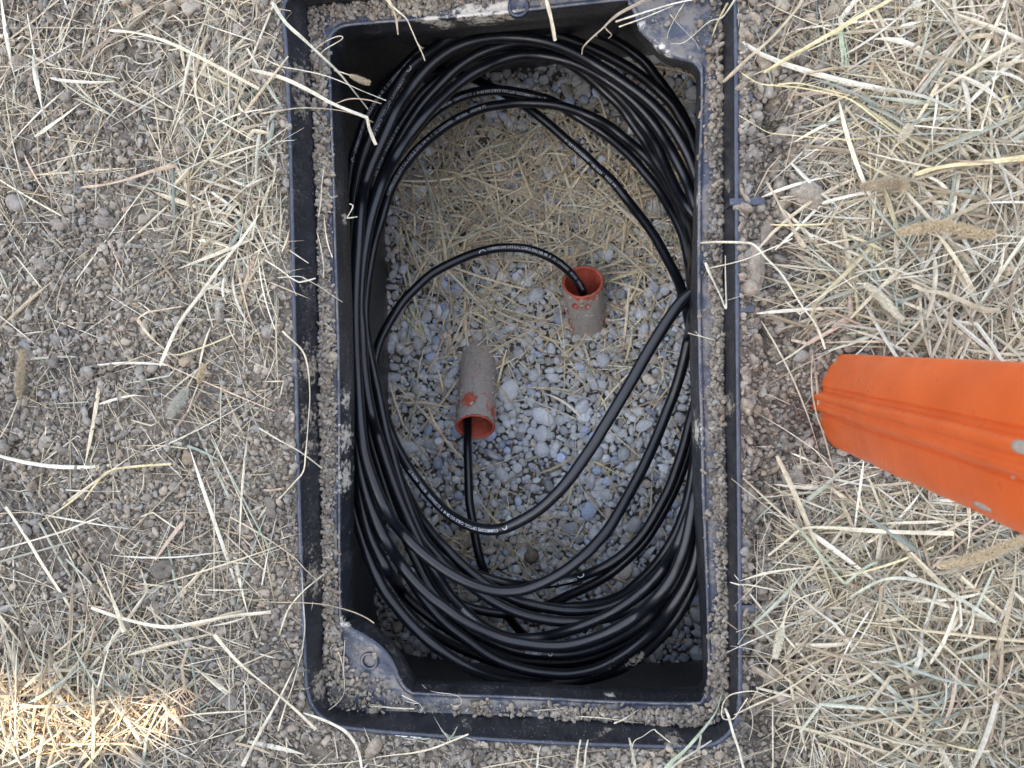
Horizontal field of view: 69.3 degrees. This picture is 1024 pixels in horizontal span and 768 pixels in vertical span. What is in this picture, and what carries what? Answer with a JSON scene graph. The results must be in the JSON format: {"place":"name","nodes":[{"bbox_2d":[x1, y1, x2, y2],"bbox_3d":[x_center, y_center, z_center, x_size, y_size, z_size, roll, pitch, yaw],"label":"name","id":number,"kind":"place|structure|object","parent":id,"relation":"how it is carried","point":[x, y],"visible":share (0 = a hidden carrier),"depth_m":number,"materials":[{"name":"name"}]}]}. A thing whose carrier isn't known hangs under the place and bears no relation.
{"place":"outdoors","nodes":[
{"label":"outdoors","id":0,"kind":"place"},
{"bbox_2d":[0,0,1023,767],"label":"ground","id":1,"kind":"structure","parent":0,"point":[190,426],"depth_m":0.82,"materials":[{"name":"soil"}]},
{"bbox_2d":[0,349,26,437],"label":"seed head","id":2,"kind":"object","parent":1,"relation":"on","point":[20,373],"visible":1,"depth_m":0.82},
{"bbox_2d":[5,194,27,211],"bbox_3d":[-0.557,-0.203,0.832,0.028,0.020,0.018,31,97,5],"label":"stone","id":3,"kind":"object","parent":1,"relation":"on","point":[12,201],"visible":1,"depth_m":0.82,"materials":[{"name":"stone"}]},
{"bbox_2d":[32,257,50,271],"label":"soil clod","id":4,"kind":"object","parent":1,"relation":"on","point":[37,261],"visible":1,"depth_m":0.83,"materials":[{"name":"soil"}]},
{"bbox_2d":[0,517,99,550],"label":"straw stem","id":5,"kind":"object","parent":1,"relation":"on","point":[50,534],"visible":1,"depth_m":0.83,"materials":[{"name":"plant"}]},
{"bbox_2d":[84,463,170,499],"bbox_3d":[-0.427,0.099,0.815,0.117,0.005,0.020,-21,90,8],"label":"straw stem","id":6,"kind":"object","parent":1,"relation":"on","point":[118,468],"visible":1,"depth_m":0.81,"materials":[{"name":"plant"}]},
{"bbox_2d":[81,164,175,187],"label":"grass blade","id":7,"kind":"object","parent":1,"relation":"on","point":[165,167],"depth_m":0.79,"materials":[{"name":"plant"}]},
{"bbox_2d":[137,306,181,358],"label":"grass blade","id":8,"kind":"object","parent":1,"relation":"on","point":[143,328],"depth_m":0.80,"materials":[{"name":"plant"}]},
{"bbox_2d":[165,370,196,418],"bbox_3d":[-0.355,0.013,0.799,0.016,0.016,0.061,40,97,4],"label":"seed head","id":9,"kind":"object","parent":1,"relation":"on","point":[177,402],"visible":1,"depth_m":0.80},
{"bbox_2d":[187,364,206,411],"bbox_3d":[-0.339,0.005,0.797,0.010,0.012,0.058,21,96,6],"label":"seed head","id":10,"kind":"object","parent":1,"relation":"on","point":[201,374],"visible":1,"depth_m":0.79},
{"bbox_2d":[241,668,293,766],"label":"straw stem","id":11,"kind":"object","parent":1,"relation":"on","point":[245,760],"visible":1,"depth_m":0.81,"materials":[{"name":"plant"}]},
{"bbox_2d":[260,323,274,338],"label":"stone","id":12,"kind":"object","parent":1,"relation":"on","point":[265,331],"visible":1,"depth_m":0.80,"materials":[{"name":"stone"}]},
{"bbox_2d":[365,737,383,758],"bbox_3d":[-0.150,0.396,0.807,0.025,0.019,0.017,-42,87,8],"label":"stone","id":13,"kind":"object","parent":1,"relation":"on","point":[374,747],"visible":1,"depth_m":0.80,"materials":[{"name":"stone"}]},
{"bbox_2d":[0,0,1023,767],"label":"straw","id":14,"kind":"object","parent":1,"relation":"on","point":[950,68],"depth_m":0.72,"materials":[{"name":"plant"}]},
{"bbox_2d":[94,215,114,228],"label":"soil clod","id":15,"kind":"object","parent":14,"relation":"on","point":[101,221],"visible":1,"depth_m":0.81,"materials":[{"name":"soil"}]},
{"bbox_2d":[100,564,125,632],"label":"straw stem","id":16,"kind":"object","parent":14,"relation":"on","point":[122,626],"visible":1,"depth_m":0.82,"materials":[{"name":"plant"}]},
{"bbox_2d":[91,607,270,628],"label":"grass blade","id":17,"kind":"object","parent":14,"relation":"on","point":[181,625],"depth_m":0.81,"materials":[{"name":"plant"}]},
{"bbox_2d":[109,29,259,89],"bbox_3d":[-0.342,-0.344,0.771,0.180,0.007,0.012,23,96,6],"label":"grass blade","id":18,"kind":"object","parent":14,"relation":"on","point":[199,57],"depth_m":0.77,"materials":[{"name":"plant"}]},
{"bbox_2d":[159,214,258,365],"bbox_3d":[-0.325,-0.100,0.786,0.010,0.008,0.198,37,97,4],"label":"grass blade","id":19,"kind":"object","parent":14,"relation":"on","point":[202,291],"depth_m":0.78,"materials":[{"name":"plant"}]},
{"bbox_2d":[213,634,316,730],"bbox_3d":[-0.271,0.326,0.808,0.152,0.008,0.006,41,97,4],"label":"grass blade","id":20,"kind":"object","parent":14,"relation":"on","point":[240,664],"depth_m":0.81,"materials":[{"name":"plant"}]},
{"bbox_2d":[583,740,587,767],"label":"straw stem","id":21,"kind":"object","parent":14,"relation":"on","point":[585,754],"visible":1,"depth_m":0.76,"materials":[{"name":"plant"}]},
{"bbox_2d":[772,589,827,658],"bbox_3d":[0.278,0.233,0.730,0.021,0.011,0.089,33,97,5],"label":"seed head","id":22,"kind":"object","parent":14,"relation":"on","point":[780,635],"visible":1,"depth_m":0.73},
{"bbox_2d":[739,115,866,139],"bbox_3d":[0.276,-0.241,0.711,0.119,0.014,0.014,15,95,6],"label":"straw stem","id":23,"kind":"object","parent":14,"relation":"on","point":[805,136],"visible":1,"depth_m":0.70,"materials":[{"name":"plant"}]},
{"bbox_2d":[795,524,877,583],"bbox_3d":[0.307,0.169,0.718,0.083,0.005,0.035,24,96,6],"label":"grass blade","id":24,"kind":"object","parent":14,"relation":"on","point":[829,565],"depth_m":0.72,"materials":[{"name":"plant"}]},
{"bbox_2d":[838,29,848,67],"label":"grass blade","id":25,"kind":"object","parent":14,"relation":"on","point":[841,43],"depth_m":0.69,"materials":[{"name":"plant"}]},
{"bbox_2d":[822,191,864,204],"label":"straw stem","id":26,"kind":"object","parent":14,"relation":"on","point":[841,197],"visible":1,"depth_m":0.70,"materials":[{"name":"plant"}]},
{"bbox_2d":[768,526,953,555],"bbox_3d":[0.332,0.144,0.714,0.168,0.015,0.026,-10,92,8],"label":"grass blade","id":27,"kind":"object","parent":14,"relation":"on","point":[944,533],"depth_m":0.71,"materials":[{"name":"plant"}]},
{"bbox_2d":[856,316,892,354],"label":"straw stem","id":28,"kind":"object","parent":14,"relation":"on","point":[870,340],"visible":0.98,"depth_m":0.70,"materials":[{"name":"plant"}]},
{"bbox_2d":[856,282,904,321],"bbox_3d":[0.347,-0.078,0.694,0.011,0.015,0.054,-42,87,8],"label":"seed head","id":29,"kind":"object","parent":14,"relation":"on","point":[882,299],"visible":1,"depth_m":0.69},
{"bbox_2d":[859,175,910,198],"bbox_3d":[0.347,-0.183,0.689,0.045,0.018,0.021,0,93,8],"label":"seed head","id":30,"kind":"object","parent":14,"relation":"on","point":[887,183],"visible":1,"depth_m":0.69},
{"bbox_2d":[891,123,913,154],"bbox_3d":[0.360,-0.227,0.684,0.011,0.019,0.028,32,97,5],"label":"seed head","id":31,"kind":"object","parent":14,"relation":"on","point":[907,130],"visible":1,"depth_m":0.68},
{"bbox_2d":[850,576,996,622],"bbox_3d":[0.391,0.200,0.702,0.131,0.009,0.031,8,94,7],"label":"grass blade","id":32,"kind":"object","parent":14,"relation":"on","point":[981,612],"depth_m":0.70,"materials":[{"name":"plant"}]},
{"bbox_2d":[911,284,1000,312],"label":"grass blade","id":33,"kind":"object","parent":14,"relation":"on","point":[978,308],"depth_m":0.67,"materials":[{"name":"plant"}]},
{"bbox_2d":[896,218,1023,239],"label":"seed head","id":34,"kind":"object","parent":14,"relation":"on","point":[951,227],"visible":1,"depth_m":0.67},
{"bbox_2d":[914,23,1007,130],"bbox_3d":[0.417,-0.262,0.659,0.048,0.019,0.107,38,97,4],"label":"straw stem","id":35,"kind":"object","parent":14,"relation":"on","point":[982,124],"visible":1,"depth_m":0.66,"materials":[{"name":"plant"}]},
{"bbox_2d":[914,155,1023,175],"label":"straw stem","id":36,"kind":"object","parent":14,"relation":"on","point":[1017,158],"visible":1,"depth_m":0.67,"materials":[{"name":"plant"}]},
{"bbox_2d":[936,534,1023,569],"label":"seed head","id":37,"kind":"object","parent":14,"relation":"on","point":[988,554],"visible":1,"depth_m":0.68},
{"bbox_2d":[281,0,764,748],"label":"utility box","id":38,"kind":"object","parent":1,"relation":"in","point":[377,52],"visible":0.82,"depth_m":0.81,"materials":[{"name":"black plastic"}]},
{"bbox_2d":[259,428,321,468],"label":"straw stem","id":39,"kind":"object","parent":38,"relation":"on","point":[290,446],"visible":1,"depth_m":0.80,"materials":[{"name":"plant"}]},
{"bbox_2d":[265,260,315,282],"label":"straw stem","id":40,"kind":"object","parent":38,"relation":"on","point":[288,275],"visible":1,"depth_m":0.78,"materials":[{"name":"plant"}]},
{"bbox_2d":[279,331,309,498],"bbox_3d":[-0.233,0.034,0.802,0.028,0.022,0.182,3,93,7],"label":"straw stem","id":41,"kind":"object","parent":38,"relation":"on","point":[285,334],"visible":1,"depth_m":0.80,"materials":[{"name":"plant"}]},
{"bbox_2d":[278,604,312,730],"bbox_3d":[-0.237,0.313,0.818,0.007,0.026,0.142,14,95,7],"label":"straw stem","id":42,"kind":"object","parent":38,"relation":"on","point":[289,693],"visible":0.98,"depth_m":0.81,"materials":[{"name":"plant"}]},
{"bbox_2d":[279,574,323,634],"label":"straw stem","id":43,"kind":"object","parent":38,"relation":"on","point":[294,601],"visible":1,"depth_m":0.80,"materials":[{"name":"plant"}]},
{"bbox_2d":[301,578,304,656],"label":"grass blade","id":44,"kind":"object","parent":38,"relation":"on","point":[304,618],"depth_m":0.81,"materials":[{"name":"plant"}]},
{"bbox_2d":[278,276,341,301],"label":"straw stem","id":45,"kind":"object","parent":38,"relation":"on","point":[311,282],"visible":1,"depth_m":0.79,"materials":[{"name":"plant"}]},
{"bbox_2d":[250,68,376,144],"bbox_3d":[-0.206,-0.304,0.792,0.138,0.053,0.022,30,96,5],"label":"grass blade","id":46,"kind":"object","parent":38,"relation":"on","point":[301,86],"depth_m":0.77,"materials":[{"name":"plant"}]},
{"bbox_2d":[259,107,371,121],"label":"straw stem","id":47,"kind":"object","parent":38,"relation":"on","point":[305,107],"visible":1,"depth_m":0.78,"materials":[{"name":"plant"}]},
{"bbox_2d":[259,601,373,622],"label":"straw stem","id":48,"kind":"object","parent":38,"relation":"on","point":[322,604],"visible":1,"depth_m":0.81,"materials":[{"name":"plant"}]},
{"bbox_2d":[271,2,367,108],"bbox_3d":[-0.205,-0.351,0.797,0.008,0.068,0.121,-43,87,8],"label":"grass blade","id":49,"kind":"object","parent":38,"relation":"on","point":[286,23],"depth_m":0.77,"materials":[{"name":"plant"}]},
{"bbox_2d":[334,70,370,85],"bbox_3d":[-0.169,-0.327,0.790,0.038,0.016,0.009,21,96,6],"label":"seed head","id":50,"kind":"object","parent":49,"relation":"attached to","point":[360,79],"visible":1,"depth_m":0.79},
{"bbox_2d":[317,233,323,277],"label":"straw stem","id":51,"kind":"object","parent":38,"relation":"on","point":[322,255],"visible":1,"depth_m":0.81,"materials":[{"name":"plant"}]},
{"bbox_2d":[318,169,323,216],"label":"straw stem","id":52,"kind":"object","parent":38,"relation":"on","point":[321,194],"visible":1,"depth_m":0.81,"materials":[{"name":"plant"}]},
{"bbox_2d":[259,55,385,100],"bbox_3d":[-0.201,-0.324,0.791,0.125,0.052,0.006,16,95,6],"label":"straw stem","id":53,"kind":"object","parent":38,"relation":"on","point":[319,74],"visible":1,"depth_m":0.77,"materials":[{"name":"plant"}]},
{"bbox_2d":[311,36,342,53],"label":"straw stem","id":54,"kind":"object","parent":38,"relation":"on","point":[330,45],"visible":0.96,"depth_m":0.79,"materials":[{"name":"plant"}]},
{"bbox_2d":[324,219,332,256],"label":"straw stem","id":55,"kind":"object","parent":38,"relation":"on","point":[327,239],"visible":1,"depth_m":0.81,"materials":[{"name":"plant"}]},
{"bbox_2d":[303,712,362,767],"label":"grass blade","id":56,"kind":"object","parent":38,"relation":"on","point":[347,733],"depth_m":0.80,"materials":[{"name":"plant"}]},
{"bbox_2d":[329,642,344,709],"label":"straw stem","id":57,"kind":"object","parent":38,"relation":"on","point":[343,674],"visible":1,"depth_m":0.84,"materials":[{"name":"plant"}]},
{"bbox_2d":[324,98,380,103],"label":"grass blade","id":58,"kind":"object","parent":38,"relation":"on","point":[355,98],"depth_m":0.80,"materials":[{"name":"plant"}]},
{"bbox_2d":[370,704,413,709],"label":"straw stem","id":59,"kind":"object","parent":38,"relation":"on","point":[390,707],"visible":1,"depth_m":0.83,"materials":[{"name":"plant"}]},
{"bbox_2d":[387,0,398,34],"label":"grass blade","id":60,"kind":"object","parent":38,"relation":"on","point":[392,8],"depth_m":0.77,"materials":[{"name":"plant"}]},
{"bbox_2d":[386,0,424,60],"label":"straw stem","id":61,"kind":"object","parent":38,"relation":"on","point":[410,28],"visible":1,"depth_m":0.77,"materials":[{"name":"plant"}]},
{"bbox_2d":[402,695,422,712],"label":"straw stem","id":62,"kind":"object","parent":38,"relation":"on","point":[412,702],"visible":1,"depth_m":0.83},
{"bbox_2d":[376,734,468,757],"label":"straw stem","id":63,"kind":"object","parent":38,"relation":"on","point":[426,749],"visible":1,"depth_m":0.79,"materials":[{"name":"plant"}]},
{"bbox_2d":[441,726,462,739],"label":"grass blade","id":64,"kind":"object","parent":38,"relation":"on","point":[448,738],"depth_m":0.78,"materials":[{"name":"plant"}]},
{"bbox_2d":[348,31,697,684],"bbox_3d":[-0.004,-0.013,1.034,0.554,0.372,0.961,0,93,8],"label":"fibre cable","id":65,"kind":"object","parent":38,"relation":"in","point":[648,606],"visible":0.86,"depth_m":0.95,"materials":[{"name":"black plastic"}]},
{"bbox_2d":[374,55,702,662],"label":"gravel","id":66,"kind":"structure","parent":38,"relation":"in","point":[541,448],"depth_m":1.26,"materials":[{"name":"gravel"}]},
{"bbox_2d":[455,336,497,438],"bbox_3d":[-0.058,-0.017,1.264,0.070,0.208,0.210,-6,92,8],"label":"conduit","id":67,"kind":"object","parent":66,"relation":"on","point":[477,391],"visible":0.87,"depth_m":1.21,"materials":[{"name":"plastic"}]},
{"bbox_2d":[524,547,538,563],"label":"soil clod","id":68,"kind":"object","parent":66,"relation":"on","point":[531,555],"visible":1,"depth_m":1.26,"materials":[{"name":"soil"}]},
{"bbox_2d":[381,57,701,660],"bbox_3d":[0.079,-0.020,1.240,0.635,0.025,1.023,0,93,8],"label":"straw","id":69,"kind":"object","parent":66,"relation":"on","point":[479,229],"visible":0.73,"depth_m":1.24,"materials":[{"name":"plant"}]},
{"bbox_2d":[562,266,606,343],"bbox_3d":[0.124,-0.116,1.240,0.072,0.190,0.152,0,93,8],"label":"conduit","id":70,"kind":"object","parent":66,"relation":"on","point":[585,314],"visible":0.86,"depth_m":1.19,"materials":[{"name":"plastic"}]},
{"bbox_2d":[575,740,580,767],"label":"straw stem","id":71,"kind":"object","parent":38,"relation":"on","point":[578,754],"visible":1,"depth_m":0.76,"materials":[{"name":"plant"}]},
{"bbox_2d":[579,716,635,722],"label":"straw stem","id":72,"kind":"object","parent":38,"relation":"on","point":[602,718],"visible":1,"depth_m":0.80,"materials":[{"name":"plant"}]},
{"bbox_2d":[581,0,648,54],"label":"twig","id":73,"kind":"object","parent":38,"relation":"on","point":[622,11],"visible":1,"depth_m":0.73,"materials":[{"name":"plant"}]},
{"bbox_2d":[619,5,673,26],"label":"straw stem","id":74,"kind":"object","parent":38,"relation":"on","point":[644,17],"visible":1,"depth_m":0.73,"materials":[{"name":"plant"}]},
{"bbox_2d":[632,729,669,760],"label":"straw stem","id":75,"kind":"object","parent":38,"relation":"on","point":[647,733],"visible":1,"depth_m":0.76,"materials":[{"name":"plant"}]},
{"bbox_2d":[616,0,690,22],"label":"straw stem","id":76,"kind":"object","parent":38,"relation":"on","point":[634,15],"visible":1,"depth_m":0.73,"materials":[{"name":"plant"}]},
{"bbox_2d":[659,716,668,726],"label":"stone","id":77,"kind":"object","parent":38,"relation":"on","point":[661,723],"visible":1,"depth_m":0.80,"materials":[{"name":"stone"}]},
{"bbox_2d":[670,740,711,767],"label":"grass blade","id":78,"kind":"object","parent":38,"relation":"on","point":[679,761],"depth_m":0.75,"materials":[{"name":"plant"}]},
{"bbox_2d":[697,735,701,750],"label":"grass blade","id":79,"kind":"object","parent":38,"relation":"on","point":[699,744],"depth_m":0.75,"materials":[{"name":"plant"}]},
{"bbox_2d":[671,0,734,43],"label":"grass blade","id":80,"kind":"object","parent":38,"relation":"on","point":[733,1],"depth_m":0.73,"materials":[{"name":"plant"}]},
{"bbox_2d":[705,256,726,308],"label":"straw stem","id":81,"kind":"object","parent":38,"relation":"on","point":[712,279],"visible":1,"depth_m":0.75,"materials":[{"name":"plant"}]},
{"bbox_2d":[712,3,727,35],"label":"grass blade","id":82,"kind":"object","parent":38,"relation":"on","point":[723,10],"depth_m":0.73,"materials":[{"name":"plant"}]},
{"bbox_2d":[724,708,743,767],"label":"grass blade","id":83,"kind":"object","parent":38,"relation":"on","point":[732,730],"depth_m":0.75,"materials":[{"name":"plant"}]},
{"bbox_2d":[721,691,763,719],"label":"straw stem","id":84,"kind":"object","parent":38,"relation":"on","point":[741,706],"visible":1,"depth_m":0.75,"materials":[{"name":"plant"}]},
{"bbox_2d":[707,238,792,268],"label":"straw stem","id":85,"kind":"object","parent":38,"relation":"on","point":[753,255],"visible":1,"depth_m":0.72,"materials":[{"name":"plant"}]},
{"bbox_2d":[700,241,825,348],"bbox_3d":[0.257,-0.099,0.733,0.160,0.043,0.028,44,97,3],"label":"straw stem","id":86,"kind":"object","parent":38,"relation":"on","point":[785,279],"visible":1,"depth_m":0.72,"materials":[{"name":"plant"}]},
{"bbox_2d":[723,0,802,81],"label":"straw stem","id":87,"kind":"object","parent":38,"relation":"on","point":[737,68],"visible":1,"depth_m":0.70,"materials":[{"name":"plant"}]},
{"bbox_2d":[536,746,540,767],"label":"straw stem","id":88,"kind":"object","parent":1,"relation":"on","point":[537,762],"visible":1,"depth_m":0.77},
{"bbox_2d":[628,738,635,767],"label":"grass blade","id":89,"kind":"object","parent":1,"relation":"on","point":[633,757],"depth_m":0.75,"materials":[{"name":"plant"}]},
{"bbox_2d":[664,690,722,767],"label":"grass blade","id":90,"kind":"object","parent":1,"relation":"on","point":[677,756],"depth_m":0.75,"materials":[{"name":"plant"}]},
{"bbox_2d":[744,578,750,586],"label":"stone","id":91,"kind":"object","parent":1,"relation":"on","point":[747,581],"visible":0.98,"depth_m":0.75,"materials":[{"name":"stone"}]},
{"bbox_2d":[740,278,757,297],"bbox_3d":[0.235,-0.095,0.738,0.019,0.017,0.020,0,93,8],"label":"soil clod","id":92,"kind":"object","parent":1,"relation":"on","point":[750,288],"visible":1,"depth_m":0.73,"materials":[{"name":"soil"}]},
{"bbox_2d":[747,562,754,570],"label":"stone","id":93,"kind":"object","parent":1,"relation":"on","point":[750,567],"visible":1,"depth_m":0.75,"materials":[{"name":"stone"}]},
{"bbox_2d":[751,692,757,703],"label":"soil clod","id":94,"kind":"object","parent":1,"relation":"on","point":[754,700],"visible":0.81,"depth_m":0.78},
{"bbox_2d":[751,148,759,160],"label":"soil clod","id":95,"kind":"object","parent":1,"relation":"on","point":[756,155],"visible":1,"depth_m":0.73,"materials":[{"name":"soil"}]},
{"bbox_2d":[746,242,765,296],"bbox_3d":[0.244,-0.113,0.742,0.021,0.023,0.057,0,93,8],"label":"soil clod","id":96,"kind":"object","parent":1,"relation":"on","point":[759,268],"visible":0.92,"depth_m":0.73,"materials":[{"name":"soil"}]},
{"bbox_2d":[751,601,772,642],"bbox_3d":[0.263,0.240,0.769,0.024,0.018,0.055,18,95,6],"label":"soil clod","id":97,"kind":"object","parent":1,"relation":"on","point":[764,627],"visible":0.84,"depth_m":0.76,"materials":[{"name":"soil"}]},
{"bbox_2d":[759,218,774,245],"bbox_3d":[0.255,-0.153,0.745,0.018,0.016,0.029,0,93,8],"label":"soil clod","id":98,"kind":"object","parent":1,"relation":"on","point":[766,228],"visible":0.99,"depth_m":0.74,"materials":[{"name":"soil"}]},
{"bbox_2d":[767,161,780,178],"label":"soil clod","id":99,"kind":"object","parent":1,"relation":"on","point":[775,166],"visible":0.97,"depth_m":0.74,"materials":[{"name":"soil"}]},
{"bbox_2d":[772,176,788,197],"bbox_3d":[0.270,-0.198,0.746,0.016,0.028,0.023,32,97,5],"label":"soil clod","id":100,"kind":"object","parent":1,"relation":"on","point":[780,182],"visible":0.84,"depth_m":0.74,"materials":[{"name":"soil"}]},
{"bbox_2d":[766,181,806,248],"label":"straw stem","id":101,"kind":"object","parent":1,"relation":"on","point":[800,241],"visible":1,"depth_m":0.71,"materials":[{"name":"plant"}]},
{"bbox_2d":[784,145,798,161],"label":"soil clod","id":102,"kind":"object","parent":1,"relation":"on","point":[794,149],"visible":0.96,"depth_m":0.73,"materials":[{"name":"soil"}]},
{"bbox_2d":[789,178,827,213],"bbox_3d":[0.292,-0.184,0.730,0.039,0.033,0.029,41,97,4],"label":"soil clod","id":103,"kind":"object","parent":1,"relation":"on","point":[803,194],"visible":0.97,"depth_m":0.72,"materials":[{"name":"soil"}]},
{"bbox_2d":[813,133,824,144],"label":"stone","id":104,"kind":"object","parent":1,"relation":"on","point":[818,141],"visible":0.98,"depth_m":0.72,"materials":[{"name":"stone"}]},
{"bbox_2d":[811,354,835,481],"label":"straw stem","id":105,"kind":"object","parent":1,"relation":"on","point":[818,419],"visible":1,"depth_m":0.72,"materials":[{"name":"plant"}]},
{"bbox_2d":[764,0,892,72],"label":"straw stem","id":106,"kind":"object","parent":1,"relation":"on","point":[825,36],"visible":1,"depth_m":0.69,"materials":[{"name":"plant"}]},
{"bbox_2d":[741,73,918,152],"bbox_3d":[0.304,-0.266,0.700,0.180,0.010,0.023,27,96,5],"label":"straw stem","id":107,"kind":"object","parent":1,"relation":"on","point":[783,85],"visible":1,"depth_m":0.70,"materials":[{"name":"plant"}]},
{"bbox_2d":[839,334,856,352],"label":"soil clod","id":108,"kind":"object","parent":1,"relation":"on","point":[849,348],"visible":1,"depth_m":0.72,"materials":[{"name":"soil"}]},
{"bbox_2d":[879,22,894,36],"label":"soil clod","id":109,"kind":"object","parent":1,"relation":"on","point":[891,32],"visible":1,"depth_m":0.70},
{"bbox_2d":[811,354,1023,534],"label":"marker post","id":110,"kind":"object","parent":1,"relation":"in","point":[951,429],"visible":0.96,"depth_m":0.48,"materials":[{"name":"orange plastic"}]}
]}

